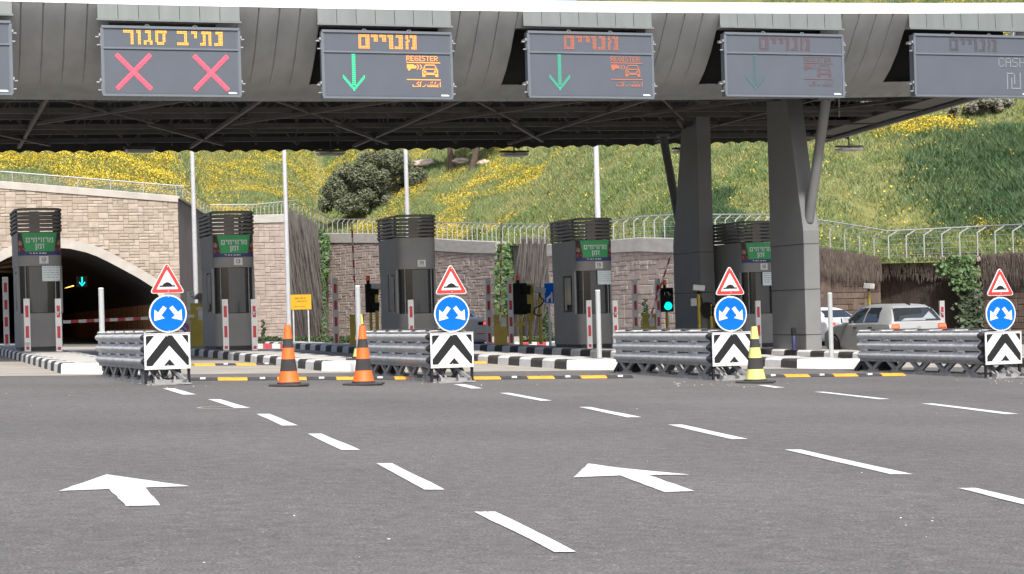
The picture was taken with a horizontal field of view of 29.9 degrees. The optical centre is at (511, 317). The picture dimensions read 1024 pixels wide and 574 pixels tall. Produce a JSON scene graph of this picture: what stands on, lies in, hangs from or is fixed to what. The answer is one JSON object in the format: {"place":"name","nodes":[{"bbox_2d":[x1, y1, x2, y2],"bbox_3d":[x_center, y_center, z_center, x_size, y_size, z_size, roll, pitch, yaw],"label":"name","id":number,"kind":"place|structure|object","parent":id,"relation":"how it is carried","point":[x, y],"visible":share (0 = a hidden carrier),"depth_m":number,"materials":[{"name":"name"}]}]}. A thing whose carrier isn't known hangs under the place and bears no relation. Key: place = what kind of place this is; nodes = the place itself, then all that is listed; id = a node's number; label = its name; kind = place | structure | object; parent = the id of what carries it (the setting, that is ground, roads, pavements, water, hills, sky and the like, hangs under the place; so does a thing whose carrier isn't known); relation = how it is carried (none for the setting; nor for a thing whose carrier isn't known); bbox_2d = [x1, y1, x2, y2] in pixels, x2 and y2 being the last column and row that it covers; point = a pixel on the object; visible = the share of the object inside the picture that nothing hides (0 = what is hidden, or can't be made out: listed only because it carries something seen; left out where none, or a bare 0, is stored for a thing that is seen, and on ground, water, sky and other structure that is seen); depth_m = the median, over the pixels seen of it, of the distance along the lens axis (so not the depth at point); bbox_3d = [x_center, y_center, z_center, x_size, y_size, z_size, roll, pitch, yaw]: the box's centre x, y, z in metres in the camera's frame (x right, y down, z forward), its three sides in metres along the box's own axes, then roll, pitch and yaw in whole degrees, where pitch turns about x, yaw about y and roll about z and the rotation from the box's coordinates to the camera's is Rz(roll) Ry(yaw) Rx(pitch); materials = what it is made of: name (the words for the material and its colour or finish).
{"place":"outdoors","nodes":[
{"label":"outdoors","id":0,"kind":"place"},
{"bbox_2d":[0,334,328,337],"bbox_3d":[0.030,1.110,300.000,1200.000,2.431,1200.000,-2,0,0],"label":"ground","id":1,"kind":"structure","parent":0,"point":[11,336],"depth_m":152.86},
{"bbox_2d":[0,248,158,337],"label":"tunnel lining","id":2,"kind":"object","parent":1,"relation":"on","point":[126,294],"visible":0.46,"depth_m":122.39,"materials":[{"name":"concrete"}]},
{"bbox_2d":[0,181,179,329],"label":"retaining wall","id":3,"kind":"structure","parent":1,"relation":"on","point":[135,234],"depth_m":104.28,"materials":[{"name":"stone"}]},
{"bbox_2d":[0,171,183,194],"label":"railing","id":4,"kind":"object","parent":3,"relation":"on","point":[77,185],"visible":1,"depth_m":104.44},
{"bbox_2d":[178,196,208,343],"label":"retaining wall","id":5,"kind":"structure","parent":1,"relation":"on","point":[185,242],"depth_m":109.94,"materials":[{"name":"concrete"}]},
{"bbox_2d":[212,214,286,338],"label":"retaining wall","id":6,"kind":"structure","parent":1,"relation":"on","point":[269,262],"depth_m":127.48,"materials":[{"name":"brown stone"}]},
{"bbox_2d":[291,310,326,336],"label":"retaining wall","id":7,"kind":"structure","parent":1,"relation":"on","point":[298,335],"depth_m":132.72,"materials":[{"name":"stone"}]},
{"bbox_2d":[288,207,329,337],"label":"dry creeper","id":8,"kind":"object","parent":7,"relation":"attached to","point":[304,260],"visible":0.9,"depth_m":131.91,"materials":[{"name":"plant"}]},
{"bbox_2d":[318,227,331,336],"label":"ivy","id":9,"kind":"object","parent":7,"relation":"attached to","point":[324,242],"visible":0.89,"depth_m":136.49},
{"bbox_2d":[325,233,507,336],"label":"retaining wall","id":10,"kind":"structure","parent":1,"relation":"on","point":[471,263],"depth_m":132.53,"materials":[{"name":"brown stone"}]},
{"bbox_2d":[331,219,496,241],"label":"railing","id":11,"kind":"object","parent":10,"relation":"on","point":[467,235],"visible":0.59,"depth_m":117.59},
{"bbox_2d":[0,336,1023,573],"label":"road","id":12,"kind":"structure","parent":0,"point":[761,498],"depth_m":12.95,"materials":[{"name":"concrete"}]},
{"bbox_2d":[59,474,186,505],"bbox_3d":[-2.367,1.055,11.824,0.780,0.021,2.170,-2,0,0],"label":"road marking","id":13,"kind":"object","parent":12,"relation":"on","point":[127,491],"visible":1,"depth_m":11.90,"materials":[{"name":"paint"}]},
{"bbox_2d":[95,329,191,384],"bbox_3d":[-6.332,0.648,32.493,0.768,0.877,5.348,-2,0,-22],"label":"crash cushion","id":14,"kind":"object","parent":12,"relation":"on","point":[120,356],"visible":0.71,"depth_m":31.75,"materials":[{"name":"metal"}]},
{"bbox_2d":[143,332,190,383],"bbox_3d":[-5.432,0.652,30.237,0.730,0.817,0.110,-2,0,-22],"label":"chevron board","id":15,"kind":"object","parent":14,"relation":"on","point":[168,350],"visible":1,"depth_m":30.19,"materials":[{"name":"metal"}]},
{"bbox_2d":[149,264,186,332],"bbox_3d":[-5.460,-0.305,30.391,0.600,1.091,0.102,-2,0,-22],"label":"road sign","id":16,"kind":"object","parent":14,"relation":"on","point":[167,313],"visible":1,"depth_m":30.35,"materials":[{"name":"metal"}]},
{"bbox_2d":[268,325,308,386],"bbox_3d":[-3.448,0.585,29.581,0.619,0.941,0.619,-2,0,-4],"label":"traffic cone","id":17,"kind":"object","parent":12,"relation":"on","point":[288,376],"visible":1,"depth_m":29.49,"materials":[{"name":"plastic"}]},
{"bbox_2d":[190,376,417,380],"bbox_3d":[-3.488,1.033,32.550,3.955,0.151,0.340,-2,0,-10],"label":"speed bump","id":18,"kind":"object","parent":12,"relation":"on","point":[277,378],"visible":0.81,"depth_m":32.38},
{"bbox_2d":[343,325,384,385],"bbox_3d":[-2.333,0.590,30.047,0.619,0.931,0.619,-2,0,-34],"label":"traffic cone","id":19,"kind":"object","parent":12,"relation":"on","point":[363,375],"visible":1,"depth_m":29.95,"materials":[{"name":"plastic"}]},
{"bbox_2d":[377,463,442,489],"bbox_3d":[-0.698,1.055,12.835,0.125,0.016,2.202,-2,0,-12],"label":"road marking","id":20,"kind":"object","parent":12,"relation":"on","point":[412,478],"visible":1,"depth_m":12.65,"materials":[{"name":"paint"}]},
{"bbox_2d":[366,329,475,382],"bbox_3d":[-1.744,0.644,33.499,0.769,0.877,5.348,-2,0,-18],"label":"crash cushion","id":21,"kind":"object","parent":12,"relation":"on","point":[394,352],"visible":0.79,"depth_m":32.70,"materials":[{"name":"metal"}]},
{"bbox_2d":[428,332,473,381],"bbox_3d":[-0.981,0.652,31.193,0.730,0.817,0.110,-2,0,-18],"label":"chevron board","id":22,"kind":"object","parent":21,"relation":"on","point":[451,349],"visible":1,"depth_m":31.14,"materials":[{"name":"metal"}]},
{"bbox_2d":[434,265,468,331],"bbox_3d":[-1.000,-0.305,31.347,0.600,1.091,0.102,-2,0,-18],"label":"road sign","id":23,"kind":"object","parent":21,"relation":"on","point":[451,312],"visible":1,"depth_m":31.30,"materials":[{"name":"metal"}]},
{"bbox_2d":[436,311,486,343],"bbox_3d":[-2.274,0.381,64.628,1.820,1.515,4.518,-2,0,-18],"label":"car","id":24,"kind":"object","parent":12,"relation":"on","point":[475,325],"visible":0.26,"depth_m":62.69,"materials":[{"name":"silver metal"}]},
{"bbox_2d":[476,511,575,551],"bbox_3d":[0.049,1.054,9.539,0.118,0.013,1.849,-2,0,-13],"label":"road marking","id":25,"kind":"object","parent":12,"relation":"on","point":[530,533],"visible":1,"depth_m":9.46,"materials":[{"name":"paint"}]},
{"bbox_2d":[470,375,633,379],"bbox_3d":[0.690,1.033,33.188,2.888,0.120,0.340,-2,0,-17],"label":"speed bump","id":26,"kind":"object","parent":12,"relation":"on","point":[553,377],"visible":0.99,"depth_m":33.06},
{"bbox_2d":[574,463,693,491],"bbox_3d":[0.798,1.055,12.732,0.787,0.021,2.284,-2,0,0],"label":"road marking","id":27,"kind":"object","parent":12,"relation":"on","point":[644,477],"visible":1,"depth_m":12.89,"materials":[{"name":"paint"}]},
{"bbox_2d":[612,328,746,380],"bbox_3d":[2.937,0.644,34.677,0.769,0.877,5.348,-2,0,-18],"label":"crash cushion","id":28,"kind":"object","parent":12,"relation":"on","point":[643,351],"visible":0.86,"depth_m":34.21,"materials":[{"name":"metal"}]},
{"bbox_2d":[714,267,746,331],"bbox_3d":[3.681,-0.305,32.525,0.600,1.091,0.102,-2,0,-18],"label":"road sign","id":29,"kind":"object","parent":28,"relation":"on","point":[730,313],"visible":1,"depth_m":32.48,"materials":[{"name":"metal"}]},
{"bbox_2d":[710,331,750,379],"bbox_3d":[3.700,0.652,32.371,0.730,0.817,0.110,-2,0,-18],"label":"chevron board","id":30,"kind":"object","parent":28,"relation":"on","point":[730,348],"visible":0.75,"depth_m":32.31,"materials":[{"name":"metal"}]},
{"bbox_2d":[735,326,775,383],"bbox_3d":[3.926,0.598,31.024,0.619,0.916,0.619,-2,0,-27],"label":"traffic cone","id":31,"kind":"object","parent":12,"relation":"on","point":[755,373],"visible":1,"depth_m":30.93,"materials":[{"name":"plastic"}]},
{"bbox_2d":[545,341,1023,366],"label":"traffic island","id":32,"kind":"structure","parent":12,"relation":"on","point":[838,353],"depth_m":50.10,"materials":[{"name":"concrete"}]},
{"bbox_2d":[641,252,672,328],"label":"lane gate","id":33,"kind":"structure","parent":32,"relation":"on","point":[648,321],"depth_m":62.00,"materials":[{"name":"metal"}]},
{"bbox_2d":[660,279,673,328],"bbox_3d":[5.023,-0.185,62.020,0.420,2.090,0.360,-2,0,-9],"label":"traffic light","id":34,"kind":"object","parent":32,"relation":"on","point":[666,297],"visible":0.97,"depth_m":61.99,"materials":[{"name":"black metal"}]},
{"bbox_2d":[713,221,772,346],"bbox_3d":[6.933,-0.965,56.936,1.190,3.691,2.190,-2,0,-18],"label":"toll booth","id":35,"kind":"object","parent":32,"relation":"on","point":[746,258],"visible":0.73,"depth_m":55.99,"materials":[{"name":"grey metal"}]},
{"bbox_2d":[714,272,771,313],"bbox_3d":[6.932,-0.709,56.959,1.136,1.220,2.041,-2,0,-18],"label":"window frame","id":36,"kind":"structure","parent":35,"relation":"in","point":[717,277],"depth_m":57.16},
{"bbox_2d":[765,373,905,376],"bbox_3d":[5.700,1.033,34.385,2.877,0.120,0.340,-2,0,-19],"label":"speed bump","id":37,"kind":"object","parent":12,"relation":"on","point":[834,375],"visible":0.96,"depth_m":34.25},
{"bbox_2d":[821,307,851,344],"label":"car","id":38,"kind":"object","parent":12,"relation":"on","point":[838,314],"visible":0.23,"depth_m":70.57,"materials":[{"name":"silver metal"}]},
{"bbox_2d":[789,449,909,473],"bbox_3d":[2.433,1.055,14.128,0.150,0.014,2.454,-2,0,-9],"label":"road marking","id":39,"kind":"object","parent":12,"relation":"on","point":[867,466],"visible":1,"depth_m":13.96,"materials":[{"name":"paint"}]},
{"bbox_2d":[824,302,946,349],"bbox_3d":[10.137,0.371,52.546,2.080,1.533,4.100,-2,0,-18],"label":"car","id":40,"kind":"object","parent":12,"relation":"on","point":[905,315],"visible":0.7,"depth_m":51.17,"materials":[{"name":"grey metal"}]},
{"bbox_2d":[854,328,1023,378],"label":"crash cushion","id":41,"kind":"object","parent":12,"relation":"on","point":[884,350],"visible":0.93,"depth_m":35.34,"materials":[{"name":"metal"}]},
{"bbox_2d":[985,269,1015,330],"bbox_3d":[8.538,-0.305,33.650,0.600,1.091,0.102,-2,0,-18],"label":"road sign","id":42,"kind":"object","parent":41,"relation":"on","point":[1000,313],"visible":1,"depth_m":33.60,"materials":[{"name":"metal"}]},
{"bbox_2d":[982,331,1021,377],"bbox_3d":[8.557,0.652,33.496,0.730,0.817,0.110,-2,0,-18],"label":"chevron board","id":43,"kind":"object","parent":41,"relation":"on","point":[1005,347],"visible":1,"depth_m":33.45,"materials":[{"name":"metal"}]},
{"bbox_2d":[961,488,1023,503],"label":"road marking","id":44,"kind":"object","parent":12,"relation":"on","point":[1002,496],"visible":1,"depth_m":11.37,"materials":[{"name":"paint"}]},
{"bbox_2d":[0,0,1023,263],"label":"hill","id":45,"kind":"structure","parent":0,"point":[904,220],"depth_m":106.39,"materials":[{"name":"plant"}]},
{"bbox_2d":[317,149,429,214],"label":"olive tree","id":46,"kind":"object","parent":45,"relation":"on","point":[359,185],"visible":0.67,"depth_m":139.66,"materials":[{"name":"green plant"}]},
{"bbox_2d":[0,0,1023,257],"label":"wildflowers","id":47,"kind":"object","parent":45,"relation":"on","point":[156,170],"visible":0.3,"depth_m":115.34,"materials":[{"name":"plant"}]},
{"bbox_2d":[882,254,980,281],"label":"dry creeper","id":48,"kind":"object","parent":45,"relation":"on","point":[915,266],"visible":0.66,"depth_m":81.13,"materials":[{"name":"plant"}]},
{"bbox_2d":[946,101,990,117],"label":"hill shrub","id":49,"kind":"object","parent":45,"relation":"on","point":[973,108],"visible":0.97,"depth_m":96.08,"materials":[{"name":"grey plant"}]},
{"bbox_2d":[976,98,1014,112],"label":"hill shrub","id":50,"kind":"object","parent":45,"relation":"on","point":[999,104],"visible":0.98,"depth_m":95.75,"materials":[{"name":"grey plant"}]},
{"bbox_2d":[0,336,1023,375],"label":"plaza pavement","id":51,"kind":"structure","parent":0,"point":[10,367],"depth_m":39.66,"materials":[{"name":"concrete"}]},
{"bbox_2d":[0,344,139,373],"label":"traffic island","id":52,"kind":"structure","parent":51,"relation":"on","point":[66,362],"depth_m":40.35,"materials":[{"name":"concrete"}]},
{"bbox_2d":[2,277,9,345],"bbox_3d":[-15.293,-0.182,58.027,0.170,2.084,0.063,-2,0,-18],"label":"delineator post","id":53,"kind":"object","parent":52,"relation":"on","point":[5,311],"visible":1,"depth_m":58.00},
{"bbox_2d":[23,299,30,350],"bbox_3d":[-12.280,0.193,48.627,0.150,1.334,0.063,-2,0,-18],"label":"delineator post","id":54,"kind":"object","parent":52,"relation":"on","point":[27,333],"visible":1,"depth_m":48.60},
{"bbox_2d":[9,208,62,350],"bbox_3d":[-12.443,-0.965,50.336,1.190,3.691,2.190,-2,0,-18],"label":"toll booth","id":55,"kind":"object","parent":52,"relation":"on","point":[36,267],"visible":0.94,"depth_m":49.37,"materials":[{"name":"grey metal"}]},
{"bbox_2d":[13,266,62,313],"bbox_3d":[-12.444,-0.709,50.359,1.136,1.220,2.041,-2,0,-18],"label":"window frame","id":56,"kind":"structure","parent":55,"relation":"in","point":[16,269],"depth_m":49.75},
{"bbox_2d":[55,299,61,351],"bbox_3d":[-11.436,0.193,48.427,0.150,1.334,0.063,-2,0,-18],"label":"delineator post","id":57,"kind":"object","parent":52,"relation":"on","point":[58,322],"visible":1,"depth_m":48.40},
{"bbox_2d":[190,151,197,302],"bbox_3d":[-10.439,-3.435,63.000,0.320,9.000,0.320,-2,0,0],"label":"mast","id":58,"kind":"object","parent":51,"relation":"on","point":[194,229],"visible":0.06,"depth_m":62.94,"materials":[{"name":"metal"}]},
{"bbox_2d":[190,344,355,370],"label":"traffic island","id":59,"kind":"structure","parent":51,"relation":"on","point":[317,362],"depth_m":43.28,"materials":[{"name":"concrete"}]},
{"bbox_2d":[63,303,204,346],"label":"lane gate","id":60,"kind":"structure","parent":59,"relation":"on","point":[195,316],"depth_m":56.00,"materials":[{"name":"metal"}]},
{"bbox_2d":[222,299,228,349],"bbox_3d":[-7.465,0.193,50.027,0.150,1.334,0.063,-2,0,-18],"label":"delineator post","id":61,"kind":"object","parent":59,"relation":"on","point":[225,324],"visible":1,"depth_m":50.00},
{"bbox_2d":[198,211,254,349],"bbox_3d":[-7.649,-0.965,51.736,1.190,3.691,2.190,-2,0,-18],"label":"toll booth","id":62,"kind":"object","parent":59,"relation":"on","point":[227,265],"visible":0.98,"depth_m":50.80,"materials":[{"name":"grey metal"}]},
{"bbox_2d":[202,267,254,314],"bbox_3d":[-7.650,-0.709,51.759,1.136,1.220,2.041,-2,0,-18],"label":"window frame","id":63,"kind":"structure","parent":62,"relation":"in","point":[211,270],"depth_m":51.15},
{"bbox_2d":[251,299,257,349],"bbox_3d":[-6.715,0.193,50.027,0.150,1.334,0.063,-2,0,-18],"label":"delineator post","id":64,"kind":"object","parent":59,"relation":"on","point":[254,332],"visible":1,"depth_m":50.00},
{"bbox_2d":[355,285,360,353],"bbox_3d":[-2.913,0.127,36.423,0.150,1.466,0.150,-2,0,0],"label":"bollard","id":65,"kind":"object","parent":59,"relation":"on","point":[357,306],"visible":0.6,"depth_m":36.38,"materials":[{"name":"paint"}]},
{"bbox_2d":[282,150,290,324],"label":"mast","id":66,"kind":"object","parent":51,"relation":"on","point":[287,263],"visible":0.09,"depth_m":65.94,"materials":[{"name":"metal"}]},
{"bbox_2d":[290,294,310,341],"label":"notice board","id":67,"kind":"object","parent":51,"relation":"on","point":[302,301],"visible":0.89,"depth_m":67.00,"materials":[{"name":"metal"}]},
{"bbox_2d":[403,149,409,236],"bbox_3d":[-3.490,-3.439,64.000,0.320,9.000,0.320,-2,0,0],"label":"mast","id":68,"kind":"object","parent":51,"relation":"on","point":[406,184],"visible":0.11,"depth_m":63.94,"materials":[{"name":"metal"}]},
{"bbox_2d":[262,341,617,369],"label":"traffic island","id":69,"kind":"structure","parent":51,"relation":"on","point":[551,361],"depth_m":42.22,"materials":[{"name":"concrete"}]},
{"bbox_2d":[332,278,338,344],"bbox_3d":[-5.516,-0.182,60.027,0.170,2.084,0.063,-2,0,-18],"label":"delineator post","id":70,"kind":"object","parent":69,"relation":"on","point":[335,311],"visible":1,"depth_m":60.00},
{"bbox_2d":[349,223,363,344],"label":"lane gate","id":71,"kind":"structure","parent":69,"relation":"on","point":[352,328],"depth_m":60.00,"materials":[{"name":"metal"}]},
{"bbox_2d":[365,275,379,330],"bbox_3d":[-4.421,-0.241,61.027,0.449,2.200,0.367,-2,0,-9],"label":"traffic light","id":72,"kind":"object","parent":69,"relation":"on","point":[371,305],"visible":0.96,"depth_m":60.99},
{"bbox_2d":[376,214,436,329],"bbox_3d":[-2.884,-0.965,53.536,1.190,3.691,2.190,-2,0,-18],"label":"toll booth","id":73,"kind":"object","parent":69,"relation":"on","point":[407,269],"visible":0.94,"depth_m":52.62,"materials":[{"name":"grey metal"}]},
{"bbox_2d":[380,269,436,314],"bbox_3d":[-2.884,-0.709,53.559,1.136,1.220,2.041,-2,0,-18],"label":"window frame","id":74,"kind":"structure","parent":73,"relation":"in","point":[384,283],"depth_m":53.25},
{"bbox_2d":[595,290,601,358],"bbox_3d":[1.812,0.142,40.208,0.150,1.436,0.150,-2,0,0],"label":"bollard","id":75,"kind":"object","parent":69,"relation":"on","point":[598,324],"visible":1,"depth_m":40.16,"materials":[{"name":"paint"}]},
{"bbox_2d":[0,0,1023,349],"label":"toll canopy","id":76,"kind":"object","parent":51,"relation":"on","point":[56,102],"visible":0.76,"depth_m":49.31,"materials":[{"name":"metal"}]},
{"bbox_2d":[0,20,17,95],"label":"lane sign","id":77,"kind":"object","parent":76,"relation":"attached to","point":[7,79],"visible":1,"depth_m":41.04,"materials":[{"name":"metal"}]},
{"bbox_2d":[95,24,244,97],"bbox_3d":[-7.514,-5.646,42.280,3.256,1.601,0.335,-2,0,-18],"label":"lane sign","id":78,"kind":"object","parent":76,"relation":"attached to","point":[170,61],"visible":1,"depth_m":42.14,"materials":[{"name":"metal"}]},
{"bbox_2d":[315,28,456,99],"bbox_3d":[-2.870,-5.775,43.816,3.278,1.613,0.335,-2,0,-18],"label":"lane sign","id":79,"kind":"object","parent":76,"relation":"attached to","point":[365,64],"visible":1,"depth_m":43.67,"materials":[{"name":"metal"}]},
{"bbox_2d":[521,30,656,99],"bbox_3d":[1.823,-5.973,45.369,3.376,1.630,0.335,-2,0,-18],"label":"lane sign","id":80,"kind":"object","parent":76,"relation":"attached to","point":[568,64],"visible":1,"depth_m":45.22,"materials":[{"name":"metal"}]},
{"bbox_2d":[717,31,846,97],"bbox_3d":[6.609,-6.181,46.953,3.425,1.619,0.335,-2,0,-18],"label":"lane sign","id":81,"kind":"object","parent":76,"relation":"attached to","point":[775,65],"visible":1,"depth_m":46.80,"materials":[{"name":"metal"}]},
{"bbox_2d":[906,33,1023,97],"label":"lane sign","id":82,"kind":"object","parent":76,"relation":"attached to","point":[952,65],"visible":1,"depth_m":48.41,"materials":[{"name":"metal"}]},
{"bbox_2d":[507,244,537,335],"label":"retaining wall","id":83,"kind":"structure","parent":51,"relation":"on","point":[515,251],"depth_m":109.17,"materials":[{"name":"concrete"}]},
{"bbox_2d":[491,243,513,314],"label":"ivy","id":84,"kind":"object","parent":83,"relation":"attached to","point":[507,262],"visible":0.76,"depth_m":109.15,"materials":[{"name":"plant"}]},
{"bbox_2d":[514,237,548,336],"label":"dry creeper","id":85,"kind":"object","parent":83,"relation":"attached to","point":[533,264],"visible":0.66,"depth_m":105.30,"materials":[{"name":"plant"}]},
{"bbox_2d":[543,282,553,345],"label":"direction sign","id":86,"kind":"object","parent":51,"relation":"on","point":[548,296],"visible":0.78,"depth_m":64.00,"materials":[{"name":"metal"}]},
{"bbox_2d":[593,145,600,217],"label":"mast","id":87,"kind":"object","parent":51,"relation":"on","point":[596,182],"depth_m":73.91,"materials":[{"name":"metal"}]},
{"bbox_2d":[546,237,724,334],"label":"retaining wall","id":88,"kind":"structure","parent":51,"relation":"on","point":[643,261],"depth_m":87.15,"materials":[{"name":"brown stone"}]},
{"bbox_2d":[576,214,769,239],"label":"railing","id":89,"kind":"object","parent":88,"relation":"on","point":[654,222],"visible":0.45,"depth_m":85.67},
{"bbox_2d":[473,343,859,368],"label":"traffic island","id":90,"kind":"structure","parent":51,"relation":"on","point":[786,361],"depth_m":49.59,"materials":[{"name":"concrete"}]},
{"bbox_2d":[485,279,491,343],"bbox_3d":[-0.755,-0.182,62.027,0.170,2.084,0.063,-2,0,-18],"label":"delineator post","id":91,"kind":"object","parent":90,"relation":"on","point":[488,311],"visible":0.93,"depth_m":62.00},
{"bbox_2d":[493,223,507,344],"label":"lane gate","id":92,"kind":"structure","parent":90,"relation":"on","point":[500,330],"depth_m":60.00,"materials":[{"name":"metal"}]},
{"bbox_2d":[507,278,513,344],"bbox_3d":[-0.047,-0.182,60.027,0.170,2.084,0.063,-2,0,-18],"label":"delineator post","id":93,"kind":"object","parent":90,"relation":"on","point":[510,311],"visible":1,"depth_m":60.00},
{"bbox_2d":[513,275,530,315],"bbox_3d":[0.340,-0.252,61.026,0.564,2.220,0.368,-2,0,-9],"label":"traffic light","id":94,"kind":"object","parent":90,"relation":"on","point":[521,306],"visible":0.9,"depth_m":60.98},
{"bbox_2d":[549,218,612,347],"bbox_3d":[2.050,-0.965,55.236,1.190,3.691,2.190,-2,0,-18],"label":"toll booth","id":95,"kind":"object","parent":90,"relation":"on","point":[581,268],"visible":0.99,"depth_m":54.37,"materials":[{"name":"grey metal"}]},
{"bbox_2d":[553,270,611,314],"bbox_3d":[2.049,-0.709,55.259,1.136,1.220,2.041,-2,0,-18],"label":"window frame","id":96,"kind":"structure","parent":95,"relation":"in","point":[558,284],"depth_m":55.31,"materials":[{"name":"metal"}]},
{"bbox_2d":[586,300,592,348],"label":"delineator post","id":97,"kind":"object","parent":90,"relation":"on","point":[589,323],"visible":1,"depth_m":53.20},
{"bbox_2d":[827,293,834,356],"bbox_3d":[6.896,0.162,41.557,0.150,1.396,0.150,-2,0,0],"label":"bollard","id":98,"kind":"object","parent":90,"relation":"on","point":[830,326],"visible":0.92,"depth_m":41.51,"materials":[{"name":"paint"}]},
{"bbox_2d":[819,247,881,314],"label":"retaining wall","id":99,"kind":"structure","parent":51,"relation":"on","point":[851,298],"depth_m":78.06,"materials":[{"name":"stone"}]},
{"bbox_2d":[819,247,881,289],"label":"dry creeper","id":100,"kind":"object","parent":99,"relation":"attached to","point":[853,267],"visible":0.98,"depth_m":77.87,"materials":[{"name":"plant"}]},
{"bbox_2d":[817,219,887,255],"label":"railing","id":101,"kind":"object","parent":99,"relation":"on","point":[844,248],"visible":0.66,"depth_m":78.83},
{"bbox_2d":[880,251,983,328],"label":"retaining wall","id":102,"kind":"structure","parent":51,"relation":"on","point":[930,293],"depth_m":81.22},
{"bbox_2d":[933,254,981,291],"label":"ivy","id":103,"kind":"object","parent":102,"relation":"attached to","point":[962,270],"visible":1,"depth_m":79.77,"materials":[{"name":"plant"}]},
{"bbox_2d":[950,287,983,328],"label":"ivy","id":104,"kind":"object","parent":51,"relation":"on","point":[971,308],"visible":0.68,"depth_m":79.90,"materials":[{"name":"green plant"}]},
{"bbox_2d":[981,256,1023,343],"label":"retaining wall","id":105,"kind":"structure","parent":51,"relation":"on","point":[1016,298],"depth_m":75.16,"materials":[{"name":"stone"}]},
{"bbox_2d":[887,224,1023,258],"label":"railing","id":106,"kind":"object","parent":105,"relation":"on","point":[959,247],"visible":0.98,"depth_m":78.87,"materials":[{"name":"metal"}]},
{"bbox_2d":[981,252,1023,290],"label":"dry creeper","id":107,"kind":"object","parent":105,"relation":"attached to","point":[1010,265],"visible":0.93,"depth_m":75.25,"materials":[{"name":"plant"}]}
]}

